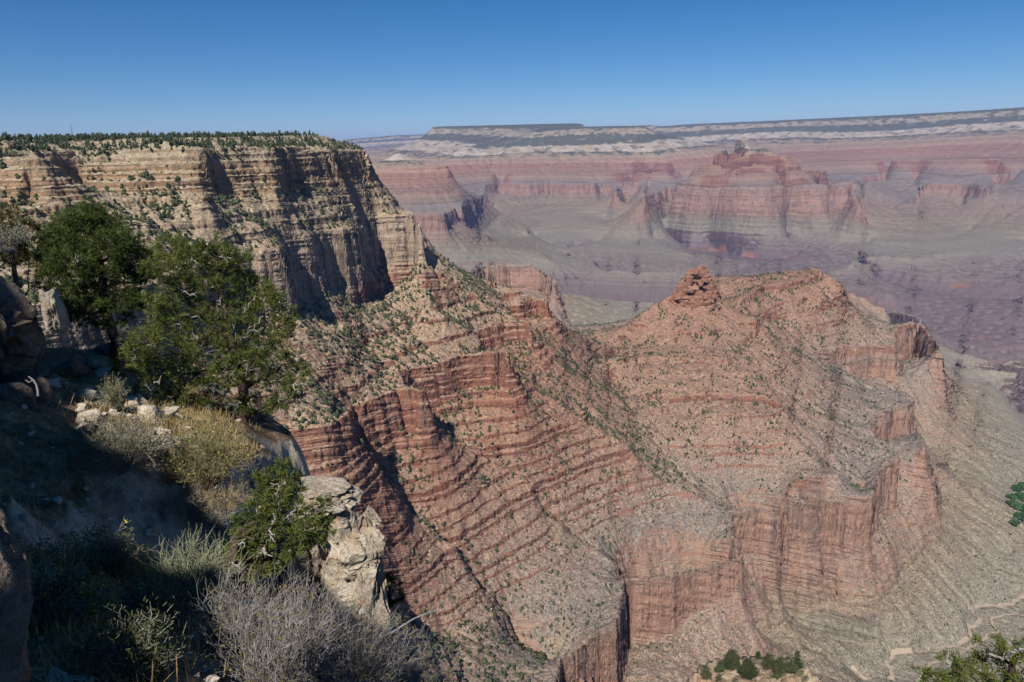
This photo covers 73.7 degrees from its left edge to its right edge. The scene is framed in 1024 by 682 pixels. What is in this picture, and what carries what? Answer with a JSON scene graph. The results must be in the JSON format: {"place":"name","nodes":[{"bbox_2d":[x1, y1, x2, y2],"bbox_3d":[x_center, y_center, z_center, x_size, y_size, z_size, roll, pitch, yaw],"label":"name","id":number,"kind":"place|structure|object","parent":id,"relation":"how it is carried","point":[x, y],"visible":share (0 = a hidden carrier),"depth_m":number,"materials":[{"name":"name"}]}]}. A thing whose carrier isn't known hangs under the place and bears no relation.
{"place":"outdoors","nodes":[
{"label":"outdoors","id":0,"kind":"place"},
{"bbox_2d":[0,348,415,681],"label":"hillside","id":1,"kind":"structure","parent":0,"point":[145,485],"depth_m":12.73,"materials":[{"name":"soil"}]},
{"bbox_2d":[0,508,33,681],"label":"rounded rock","id":2,"kind":"object","parent":1,"relation":"on","point":[16,599],"visible":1,"depth_m":2.62,"materials":[{"name":"grey stone"}]},
{"bbox_2d":[0,220,35,252],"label":"brush","id":3,"kind":"object","parent":1,"relation":"on","point":[9,240],"visible":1,"depth_m":13.61,"materials":[{"name":"green plant"}]},
{"bbox_2d":[0,382,37,408],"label":"stone","id":4,"kind":"object","parent":1,"relation":"on","point":[19,393],"visible":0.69,"depth_m":13.24,"materials":[{"name":"stone"}]},
{"bbox_2d":[0,276,45,383],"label":"rock bluff","id":5,"kind":"structure","parent":1,"relation":"on","point":[22,342],"depth_m":14.56,"materials":[{"name":"grey stone"}]},
{"bbox_2d":[0,201,46,373],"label":"pinyon pine","id":6,"kind":"object","parent":1,"relation":"on","point":[22,257],"visible":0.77,"depth_m":16.98,"materials":[{"name":"green plant"}]},
{"bbox_2d":[3,370,52,400],"bbox_3d":[-10.145,0.981,14.288,0.942,0.668,0.772,-10,18,-28],"label":"stone","id":7,"kind":"object","parent":1,"relation":"on","point":[45,389],"visible":0.62,"depth_m":14.14,"materials":[{"name":"stone"}]},
{"bbox_2d":[25,376,39,395],"bbox_3d":[-8.471,0.797,12.036,0.190,0.390,0.078,-5,16,-11],"label":"dead branch","id":8,"kind":"object","parent":1,"relation":"on","point":[36,385],"visible":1,"depth_m":12.05,"materials":[{"name":"grey wood"}]},
{"bbox_2d":[39,287,69,336],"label":"rock bluff","id":9,"kind":"structure","parent":1,"relation":"on","point":[55,314],"depth_m":14.93,"materials":[{"name":"stone"}]},
{"bbox_2d":[38,336,82,369],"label":"brush","id":10,"kind":"object","parent":1,"relation":"on","point":[46,357],"visible":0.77,"depth_m":20.55,"materials":[{"name":"green plant"}]},
{"bbox_2d":[21,517,113,562],"bbox_3d":[-5.676,2.782,8.713,1.221,0.663,1.177,-14,21,-38],"label":"brush","id":11,"kind":"object","parent":1,"relation":"on","point":[39,545],"visible":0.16,"depth_m":8.92,"materials":[{"name":"green plant"}]},
{"bbox_2d":[46,353,92,380],"bbox_3d":[-12.640,0.767,19.459,0.911,0.788,1.196,-3,16,-7],"label":"stone","id":12,"kind":"object","parent":1,"relation":"on","point":[73,365],"visible":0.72,"depth_m":19.16,"materials":[{"name":"grey stone"}]},
{"bbox_2d":[28,546,118,638],"bbox_3d":[-3.978,2.197,5.752,1.152,0.558,0.969,11,20,36],"label":"brush","id":13,"kind":"object","parent":1,"relation":"on","point":[43,612],"visible":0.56,"depth_m":5.80,"materials":[{"name":"green plant"}]},
{"bbox_2d":[36,563,123,631],"bbox_3d":[-3.876,2.267,6.003,0.960,0.547,0.750,-1,16,0],"label":"brush","id":14,"kind":"object","parent":1,"relation":"on","point":[79,591],"visible":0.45,"depth_m":5.96,"materials":[{"name":"green plant"}]},
{"bbox_2d":[76,423,98,438],"bbox_3d":[-8.337,1.781,13.354,0.330,0.326,0.408,6,17,23],"label":"stone","id":15,"kind":"object","parent":1,"relation":"on","point":[86,429],"visible":0.44,"depth_m":13.27,"materials":[{"name":"grey stone"}]},
{"bbox_2d":[77,408,105,422],"bbox_3d":[-8.886,1.595,14.380,0.530,0.375,0.346,-3,16,-6],"label":"stone","id":16,"kind":"object","parent":1,"relation":"on","point":[89,413],"visible":0.6,"depth_m":14.28,"materials":[{"name":"beige stone"}]},
{"bbox_2d":[72,537,111,555],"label":"brush","id":17,"kind":"object","parent":1,"relation":"on","point":[94,543],"visible":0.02,"depth_m":8.55,"materials":[{"name":"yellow plant"}]},
{"bbox_2d":[27,194,161,365],"bbox_3d":[-12.751,-1.579,21.247,3.774,5.975,2.675,-12,19,-32],"label":"pinyon pine","id":18,"kind":"object","parent":1,"relation":"on","point":[94,225],"visible":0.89,"depth_m":20.73,"materials":[{"name":"green plant"}]},
{"bbox_2d":[57,321,132,347],"bbox_3d":[-14.643,-0.235,23.953,2.379,1.120,2.121,-15,21,-40],"label":"brush","id":19,"kind":"object","parent":1,"relation":"on","point":[98,336],"visible":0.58,"depth_m":23.92,"materials":[{"name":"green plant"}]},
{"bbox_2d":[34,517,160,570],"bbox_3d":[-4.902,2.500,8.044,1.201,0.590,1.161,9,19,32],"label":"brush","id":20,"kind":"object","parent":1,"relation":"on","point":[92,542],"visible":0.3,"depth_m":8.14,"materials":[{"name":"green plant"}]},
{"bbox_2d":[93,367,114,378],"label":"stone","id":21,"kind":"object","parent":1,"relation":"on","point":[99,372],"visible":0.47,"depth_m":19.81,"materials":[{"name":"grey stone"}]},
{"bbox_2d":[60,536,150,582],"bbox_3d":[-4.576,2.512,7.682,0.926,0.490,0.797,-11,19,-30],"label":"brush","id":22,"kind":"object","parent":1,"relation":"on","point":[117,566],"visible":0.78,"depth_m":7.66,"materials":[{"name":"green plant"}]},
{"bbox_2d":[93,388,117,402],"bbox_3d":[-9.653,1.303,16.048,0.497,0.294,0.846,-1,16,0],"label":"stone","id":23,"kind":"object","parent":1,"relation":"on","point":[98,392],"visible":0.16,"depth_m":15.89,"materials":[{"name":"grey stone"}]},
{"bbox_2d":[87,358,127,375],"bbox_3d":[-12.075,0.792,20.362,0.316,0.812,1.150,7,18,27],"label":"stone","id":24,"kind":"object","parent":1,"relation":"on","point":[93,364],"visible":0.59,"depth_m":20.00,"materials":[{"name":"grey stone"}]},
{"bbox_2d":[93,340,124,356],"bbox_3d":[-13.830,0.311,23.488,0.876,0.636,0.844,-1,16,0],"label":"stone","id":25,"kind":"object","parent":1,"relation":"on","point":[101,349],"visible":0.52,"depth_m":23.18,"materials":[{"name":"grey stone"}]},
{"bbox_2d":[92,372,130,411],"bbox_3d":[-8.890,1.149,15.192,0.797,0.974,0.797,9,19,31],"label":"brush","id":26,"kind":"object","parent":1,"relation":"on","point":[113,395],"visible":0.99,"depth_m":15.16,"materials":[{"name":"green plant"}]},
{"bbox_2d":[36,404,187,480],"bbox_3d":[-7.317,1.900,12.575,2.367,1.248,2.134,-16,21,-41],"label":"sagebrush","id":27,"kind":"object","parent":1,"relation":"on","point":[129,443],"visible":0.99,"depth_m":12.59,"materials":[{"name":"green plant"}]},
{"bbox_2d":[50,592,196,681],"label":"brush","id":28,"kind":"object","parent":1,"relation":"on","point":[143,643],"visible":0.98,"depth_m":4.92,"materials":[{"name":"green plant"}]},
{"bbox_2d":[124,388,132,396],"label":"stone","id":29,"kind":"object","parent":1,"relation":"on","point":[129,393],"visible":0.27,"depth_m":17.93,"materials":[{"name":"grey stone"}]},
{"bbox_2d":[123,400,138,406],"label":"stone","id":30,"kind":"object","parent":1,"relation":"on","point":[134,402],"visible":0.42,"depth_m":16.43,"materials":[{"name":"beige stone"}]},
{"bbox_2d":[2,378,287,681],"bbox_3d":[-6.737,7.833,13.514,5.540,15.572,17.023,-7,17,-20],"label":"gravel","id":31,"kind":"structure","parent":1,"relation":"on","point":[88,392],"depth_m":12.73,"materials":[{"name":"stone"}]},
{"bbox_2d":[121,329,168,355],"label":"brush","id":32,"kind":"object","parent":1,"relation":"on","point":[143,342],"visible":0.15,"depth_m":24.46,"materials":[{"name":"green plant"}]},
{"bbox_2d":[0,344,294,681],"bbox_3d":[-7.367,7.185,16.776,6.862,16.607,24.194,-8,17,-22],"label":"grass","id":33,"kind":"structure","parent":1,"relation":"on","point":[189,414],"depth_m":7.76,"materials":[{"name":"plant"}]},
{"bbox_2d":[137,404,163,422],"bbox_3d":[-8.255,1.698,15.546,0.596,0.463,0.432,-1,16,0],"label":"stone","id":34,"kind":"object","parent":1,"relation":"on","point":[144,407],"visible":0.58,"depth_m":15.43,"materials":[{"name":"beige stone"}]},
{"bbox_2d":[104,573,198,633],"bbox_3d":[-3.604,2.563,6.580,0.986,0.520,0.845,-12,19,-32],"label":"brush","id":35,"kind":"object","parent":1,"relation":"on","point":[157,602],"visible":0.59,"depth_m":6.61,"materials":[{"name":"green plant"}]},
{"bbox_2d":[160,436,175,448],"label":"stone","id":36,"kind":"object","parent":1,"relation":"on","point":[165,442],"visible":0.4,"depth_m":14.04,"materials":[{"name":"beige stone"}]},
{"bbox_2d":[162,406,179,420],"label":"stone","id":37,"kind":"object","parent":1,"relation":"on","point":[175,409],"visible":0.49,"depth_m":15.91,"materials":[{"name":"beige stone"}]},
{"bbox_2d":[121,522,253,609],"bbox_3d":[-3.599,2.607,7.767,1.194,1.033,1.264,12,20,38],"label":"ephedra","id":38,"kind":"object","parent":1,"relation":"on","point":[207,573],"visible":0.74,"depth_m":7.76,"materials":[{"name":"green plant"}]},
{"bbox_2d":[155,480,224,518],"bbox_3d":[-6.339,3.082,13.440,1.302,0.795,1.257,-15,21,-40],"label":"bitterbrush","id":39,"kind":"object","parent":1,"relation":"on","point":[183,508],"visible":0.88,"depth_m":13.35,"materials":[{"name":"green plant"}]},
{"bbox_2d":[146,410,256,494],"bbox_3d":[-6.365,2.205,13.742,2.017,1.603,2.122,-13,20,-34],"label":"rabbitbrush","id":40,"kind":"object","parent":1,"relation":"on","point":[213,455],"visible":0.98,"depth_m":13.57,"materials":[{"name":"yellow plant"}]},
{"bbox_2d":[104,230,313,423],"bbox_3d":[-8.258,-0.170,18.719,5.236,5.948,2.466,-8,17,-23],"label":"pinyon pine","id":41,"kind":"object","parent":1,"relation":"on","point":[214,277],"visible":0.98,"depth_m":18.42,"materials":[{"name":"green plant"}]},
{"bbox_2d":[189,493,239,531],"bbox_3d":[-5.915,3.403,13.601,0.946,0.738,1.039,-14,20,-37],"label":"bitterbrush","id":42,"kind":"object","parent":1,"relation":"on","point":[209,523],"visible":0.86,"depth_m":13.46,"materials":[{"name":"green plant"}]},
{"bbox_2d":[187,469,257,516],"bbox_3d":[-5.833,3.094,13.700,1.435,0.912,1.350,-15,21,-39],"label":"bitterbrush","id":43,"kind":"object","parent":1,"relation":"on","point":[230,503],"visible":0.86,"depth_m":13.64,"materials":[{"name":"green plant"}]},
{"bbox_2d":[165,549,305,659],"bbox_3d":[-2.713,2.723,6.798,1.302,1.027,1.230,13,21,40],"label":"serviceberry","id":44,"kind":"object","parent":1,"relation":"on","point":[219,612],"visible":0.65,"depth_m":6.73,"materials":[{"name":"grey plant"}]},
{"bbox_2d":[178,579,352,681],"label":"serviceberry","id":45,"kind":"object","parent":1,"relation":"on","point":[290,673],"visible":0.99,"depth_m":5.58,"materials":[{"name":"grey plant"}]},
{"bbox_2d":[247,391,293,418],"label":"brush","id":46,"kind":"object","parent":1,"relation":"on","point":[262,412],"visible":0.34,"depth_m":21.32,"materials":[{"name":"green plant"}]},
{"bbox_2d":[216,453,339,598],"bbox_3d":[-3.615,3.005,10.595,1.839,2.354,1.086,-4,16,-8],"label":"pinyon pine","id":47,"kind":"object","parent":1,"relation":"on","point":[275,489],"visible":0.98,"depth_m":10.47,"materials":[{"name":"green plant"}]},
{"bbox_2d":[206,559,371,675],"bbox_3d":[-2.294,2.912,6.994,1.471,1.195,1.531,-14,21,-38],"label":"serviceberry","id":48,"kind":"object","parent":1,"relation":"on","point":[324,628],"visible":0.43,"depth_m":7.04,"materials":[{"name":"grey plant"}]},
{"bbox_2d":[280,475,420,681],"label":"limestone outcrop","id":49,"kind":"object","parent":1,"relation":"on","point":[355,551],"visible":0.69,"depth_m":15.71,"materials":[{"name":"beige stone"}]},
{"bbox_2d":[290,574,417,681],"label":"serviceberry","id":50,"kind":"object","parent":1,"relation":"on","point":[386,629],"visible":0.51,"depth_m":7.82,"materials":[{"name":"grey plant"}]},
{"bbox_2d":[305,615,430,681],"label":"serviceberry","id":51,"kind":"object","parent":1,"relation":"on","point":[371,669],"visible":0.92,"depth_m":7.19,"materials":[{"name":"grey plant"}]},
{"bbox_2d":[383,571,406,608],"bbox_3d":[-3.439,7.177,19.346,0.986,1.383,0.755,-10,18,-26],"label":"shrub","id":52,"kind":"object","parent":1,"relation":"on","point":[389,582],"visible":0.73,"depth_m":19.27,"materials":[{"name":"green plant"}]},
{"bbox_2d":[352,619,464,681],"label":"serviceberry","id":53,"kind":"object","parent":1,"relation":"on","point":[412,671],"visible":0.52,"depth_m":8.33,"materials":[{"name":"grey plant"}]},
{"bbox_2d":[380,606,443,638],"bbox_3d":[-1.540,4.411,10.658,1.323,0.335,0.114,-16,22,-42],"label":"dead branch","id":54,"kind":"object","parent":1,"relation":"on","point":[399,627],"visible":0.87,"depth_m":10.64,"materials":[{"name":"grey wood"}]},
{"bbox_2d":[906,625,1023,681],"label":"pinyon pine","id":55,"kind":"object","parent":1,"relation":"on","point":[1011,674],"visible":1,"depth_m":8.68,"materials":[{"name":"green plant"}]},
{"bbox_2d":[0,107,1023,681],"bbox_3d":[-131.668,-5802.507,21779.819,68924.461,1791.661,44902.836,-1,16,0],"label":"canyon terrain","id":56,"kind":"structure","parent":0,"point":[916,221],"depth_m":1335.00,"materials":[{"name":"brown stone"}]},
{"bbox_2d":[3,131,8,139],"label":"rim tree","id":57,"kind":"object","parent":56,"relation":"on","point":[6,137],"visible":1,"depth_m":810.73,"materials":[{"name":"green plant"}]},
{"bbox_2d":[5,274,11,282],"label":"juniper bush","id":58,"kind":"object","parent":56,"relation":"on","point":[8,278],"visible":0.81,"depth_m":631.25,"materials":[{"name":"green plant"}]},
{"bbox_2d":[30,294,38,303],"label":"juniper bush","id":59,"kind":"object","parent":56,"relation":"on","point":[33,299],"visible":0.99,"depth_m":593.72,"materials":[{"name":"green plant"}]},
{"bbox_2d":[0,130,349,150],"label":"woods","id":60,"kind":"object","parent":56,"relation":"on","point":[56,138],"visible":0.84,"depth_m":1001.51,"materials":[{"name":"green plant"}]},
{"bbox_2d":[357,149,370,175],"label":"rock pinnacle","id":61,"kind":"object","parent":56,"relation":"on","point":[366,160],"visible":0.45,"depth_m":1339.32,"materials":[{"name":"beige stone"}]},
{"bbox_2d":[0,137,1023,681],"bbox_3d":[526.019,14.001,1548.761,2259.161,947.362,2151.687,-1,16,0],"label":"scrub","id":62,"kind":"object","parent":56,"relation":"on","point":[254,217],"visible":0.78,"depth_m":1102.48,"materials":[{"name":"green plant"}]},
{"bbox_2d":[194,264,997,681],"bbox_3d":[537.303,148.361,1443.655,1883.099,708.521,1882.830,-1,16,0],"label":"rubble","id":63,"kind":"object","parent":56,"relation":"on","point":[608,450],"visible":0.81,"depth_m":1293.63,"materials":[{"name":"brown stone"}]},
{"bbox_2d":[672,264,715,307],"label":"sandstone tower","id":64,"kind":"structure","parent":56,"relation":"on","point":[699,277],"depth_m":1814.93,"materials":[{"name":"orange stone"}]},
{"bbox_2d":[699,665,711,679],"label":"juniper tree","id":65,"kind":"object","parent":56,"relation":"on","point":[705,674],"visible":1,"depth_m":172.68,"materials":[{"name":"green plant"}]},
{"bbox_2d":[715,674,721,681],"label":"juniper tree","id":66,"kind":"object","parent":56,"relation":"on","point":[718,677],"visible":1,"depth_m":172.27,"materials":[{"name":"green plant"}]},
{"bbox_2d":[714,660,724,672],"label":"juniper tree","id":67,"kind":"object","parent":56,"relation":"on","point":[719,667],"visible":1,"depth_m":174.14,"materials":[{"name":"green plant"}]},
{"bbox_2d":[721,649,741,669],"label":"juniper tree","id":68,"kind":"object","parent":56,"relation":"on","point":[731,660],"visible":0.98,"depth_m":173.81,"materials":[{"name":"green plant"}]},
{"bbox_2d":[736,658,759,679],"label":"juniper tree","id":69,"kind":"object","parent":56,"relation":"on","point":[747,669],"visible":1,"depth_m":169.18,"materials":[{"name":"green plant"}]},
{"bbox_2d":[755,651,760,659],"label":"juniper tree","id":70,"kind":"object","parent":56,"relation":"on","point":[758,655],"visible":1,"depth_m":179.83,"materials":[{"name":"green plant"}]},
{"bbox_2d":[761,652,774,669],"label":"juniper tree","id":71,"kind":"object","parent":56,"relation":"on","point":[768,661],"visible":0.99,"depth_m":171.72,"materials":[{"name":"green plant"}]},
{"bbox_2d":[770,672,781,679],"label":"juniper tree","id":72,"kind":"object","parent":56,"relation":"on","point":[776,675],"visible":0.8,"depth_m":166.64,"materials":[{"name":"green plant"}]},
{"bbox_2d":[772,656,787,673],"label":"juniper tree","id":73,"kind":"object","parent":56,"relation":"on","point":[779,665],"visible":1,"depth_m":167.50,"materials":[{"name":"green plant"}]},
{"bbox_2d":[783,658,798,673],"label":"juniper tree","id":74,"kind":"object","parent":56,"relation":"on","point":[791,667],"visible":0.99,"depth_m":165.87,"materials":[{"name":"green plant"}]},
{"bbox_2d":[793,650,803,669],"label":"juniper tree","id":75,"kind":"object","parent":56,"relation":"on","point":[797,659],"visible":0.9,"depth_m":166.22,"materials":[{"name":"green plant"}]},
{"bbox_2d":[836,658,866,679],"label":"dry wash","id":76,"kind":"object","parent":56,"relation":"on","point":[852,667],"visible":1,"depth_m":1186.44},
{"bbox_2d":[884,596,1023,680],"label":"creek bed","id":77,"kind":"object","parent":56,"relation":"on","point":[963,640],"visible":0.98,"depth_m":1264.31,"materials":[{"name":"beige sand"}]},
{"bbox_2d":[1006,493,1017,499],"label":"cottonwood","id":78,"kind":"object","parent":56,"relation":"on","point":[1012,496],"visible":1,"depth_m":1700.83,"materials":[{"name":"green plant"}]},
{"bbox_2d":[1009,518,1019,526],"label":"cottonwood","id":79,"kind":"object","parent":56,"relation":"on","point":[1014,522],"visible":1,"depth_m":1564.03,"materials":[{"name":"green plant"}]},
{"bbox_2d":[1009,500,1021,509],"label":"cottonwood","id":80,"kind":"object","parent":56,"relation":"on","point":[1015,504],"visible":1,"depth_m":1634.06,"materials":[{"name":"green plant"}]},
{"bbox_2d":[1010,484,1022,491],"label":"cottonwood","id":81,"kind":"object","parent":56,"relation":"on","point":[1015,487],"visible":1,"depth_m":1782.25,"materials":[{"name":"green plant"}]},
{"bbox_2d":[1013,512,1023,519],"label":"cottonwood","id":82,"kind":"object","parent":56,"relation":"on","point":[1019,515],"visible":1,"depth_m":1593.24,"materials":[{"name":"green plant"}]},
{"bbox_2d":[1014,492,1023,501],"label":"cottonwood","id":83,"kind":"object","parent":56,"relation":"on","point":[1020,495],"visible":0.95,"depth_m":1736.08,"materials":[{"name":"green plant"}]},
{"bbox_2d":[1016,482,1023,488],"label":"cottonwood","id":84,"kind":"object","parent":56,"relation":"on","point":[1021,484],"visible":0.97,"depth_m":1794.13,"materials":[{"name":"green plant"}]},
{"bbox_2d":[0,0,1023,140],"label":"sky","id":85,"kind":"structure","parent":0,"point":[336,69],"materials":[{"name":"blue"}]},
{"bbox_2d":[927,613,1023,667],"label":"trail path","id":86,"kind":"structure","parent":0,"point":[969,647],"depth_m":1270.73,"materials":[{"name":"beige soil"}]}
]}

